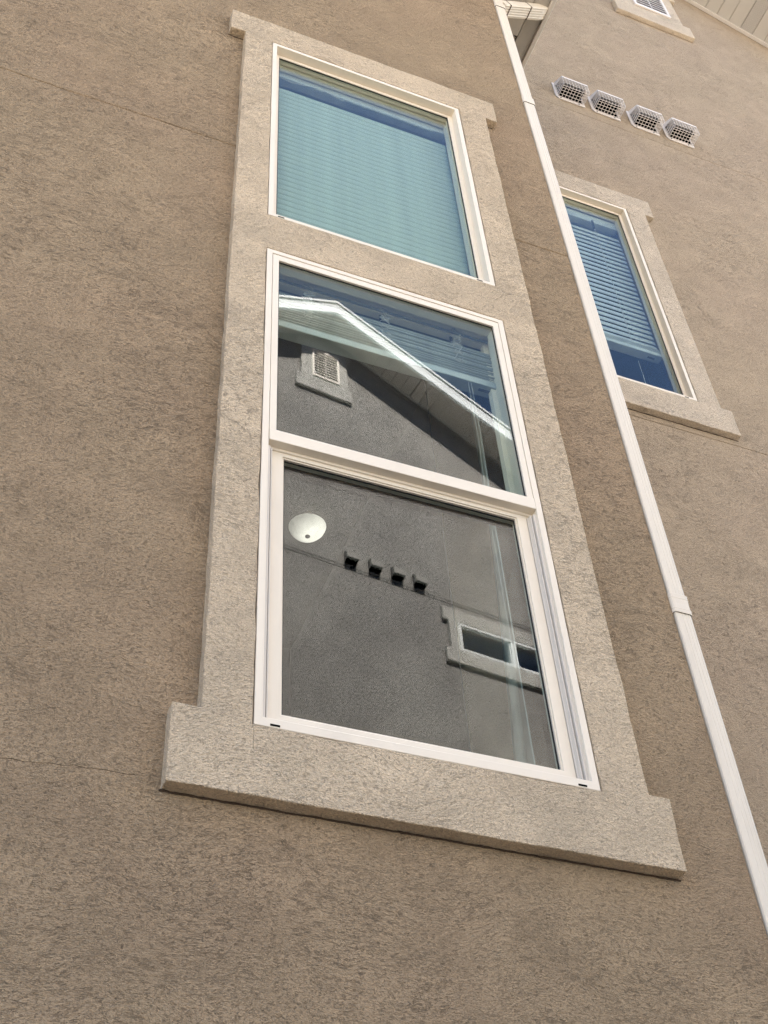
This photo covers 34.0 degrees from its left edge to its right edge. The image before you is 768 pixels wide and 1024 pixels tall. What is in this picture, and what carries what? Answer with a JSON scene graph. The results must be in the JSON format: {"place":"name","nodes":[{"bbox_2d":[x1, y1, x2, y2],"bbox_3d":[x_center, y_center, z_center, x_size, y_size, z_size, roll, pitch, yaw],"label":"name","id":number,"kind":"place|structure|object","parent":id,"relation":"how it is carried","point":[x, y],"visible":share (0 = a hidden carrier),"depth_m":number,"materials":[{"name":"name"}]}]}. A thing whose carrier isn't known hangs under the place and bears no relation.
{"place":"outdoors","nodes":[
{"label":"outdoors","id":0,"kind":"place"},
{"label":"ground","id":1,"kind":"structure","parent":0,"visible":0},
{"bbox_2d":[0,0,767,1023],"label":"stucco house","id":2,"kind":"structure","parent":1,"relation":"on","point":[258,764],"depth_m":3.80,"materials":[{"name":"paint"}]},
{"bbox_2d":[289,511,325,542],"bbox_3d":[-0.462,0.083,7.575,0.228,0.202,0.228,14,-49,-17],"label":"ceiling lamp","id":3,"kind":"object","parent":2,"relation":"hanging from","point":[307,527],"visible":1,"depth_m":7.50,"materials":[{"name":"white glass"}]},
{"bbox_2d":[277,72,468,274],"bbox_3d":[-0.074,-1.386,5.260,0.848,1.443,0.062,14,-49,-17],"label":"window blind","id":4,"kind":"object","parent":2,"relation":"attached to","point":[358,177],"depth_m":5.30,"materials":[{"name":"white plastic"}]},
{"bbox_2d":[267,42,494,285],"bbox_3d":[-0.053,-1.444,5.217,0.908,1.484,0.099,14,-49,-17],"label":"window","id":5,"kind":"structure","parent":2,"relation":"in","point":[284,59],"depth_m":5.61,"materials":[{"name":"white plastic"}]},
{"bbox_2d":[278,279,519,669],"bbox_3d":[0.028,-0.179,3.979,0.864,1.603,0.071,14,-49,-17],"label":"window blind","id":6,"kind":"object","parent":2,"relation":"attached to","point":[379,343],"depth_m":4.39,"materials":[{"name":"white plastic"}]},
{"bbox_2d":[253,248,600,791],"bbox_3d":[0.047,-0.068,3.786,0.908,2.040,0.125,14,-49,-17],"label":"window","id":7,"kind":"structure","parent":2,"relation":"in","point":[518,508],"depth_m":3.71,"materials":[{"name":"white plastic"}]},
{"bbox_2d":[467,392,533,763],"bbox_3d":[0.424,0.427,3.983,0.300,2.932,0.040,14,-49,-17],"label":"curtain","id":8,"kind":"object","parent":2,"relation":"hanging from","point":[522,747],"visible":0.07,"depth_m":3.92,"materials":[{"name":"white fabric"}]},
{"bbox_2d":[551,76,589,107],"bbox_3d":[1.384,-3.124,9.264,0.240,0.242,0.112,14,-49,-17],"label":"vent hood","id":9,"kind":"object","parent":2,"relation":"attached to","point":[568,90],"visible":1,"depth_m":9.24,"materials":[{"name":"white plastic"}]},
{"bbox_2d":[588,90,625,121],"bbox_3d":[1.663,-3.050,9.348,0.240,0.242,0.112,14,-49,-17],"label":"vent hood","id":10,"kind":"object","parent":2,"relation":"attached to","point":[605,104],"visible":0.98,"depth_m":9.32,"materials":[{"name":"white plastic"}]},
{"bbox_2d":[566,208,661,383],"bbox_3d":[1.167,-1.189,7.255,0.840,2.215,0.073,14,-49,-17],"label":"window blind","id":11,"kind":"object","parent":2,"relation":"attached to","point":[633,348],"depth_m":7.51,"materials":[{"name":"plastic"}]},
{"bbox_2d":[559,186,696,400],"bbox_3d":[1.182,-1.352,7.311,0.908,1.998,0.099,14,-49,-17],"label":"window","id":12,"kind":"structure","parent":2,"relation":"in","point":[673,362],"depth_m":7.54,"materials":[{"name":"white plastic"}]},
{"bbox_2d":[493,0,767,936],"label":"downspout","id":13,"kind":"object","parent":2,"relation":"attached to","point":[751,846],"visible":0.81,"depth_m":4.14,"materials":[{"name":"white paint"}]},
{"bbox_2d":[626,105,664,135],"bbox_3d":[1.974,-2.969,9.443,0.240,0.242,0.112,14,-49,-17],"label":"vent hood","id":14,"kind":"object","parent":2,"relation":"attached to","point":[643,119],"visible":1,"depth_m":9.42,"materials":[{"name":"white plastic"}]},
{"bbox_2d":[611,0,694,42],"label":"gable vent","id":15,"kind":"object","parent":2,"relation":"attached to","point":[652,13],"visible":1,"depth_m":11.47,"materials":[{"name":"beige paint"}]},
{"bbox_2d":[661,117,699,148],"bbox_3d":[2.258,-2.905,9.540,0.240,0.242,0.112,14,-49,-17],"label":"vent hood","id":16,"kind":"object","parent":2,"relation":"attached to","point":[677,131],"visible":0.97,"depth_m":9.52,"materials":[{"name":"white plastic"}]}
]}

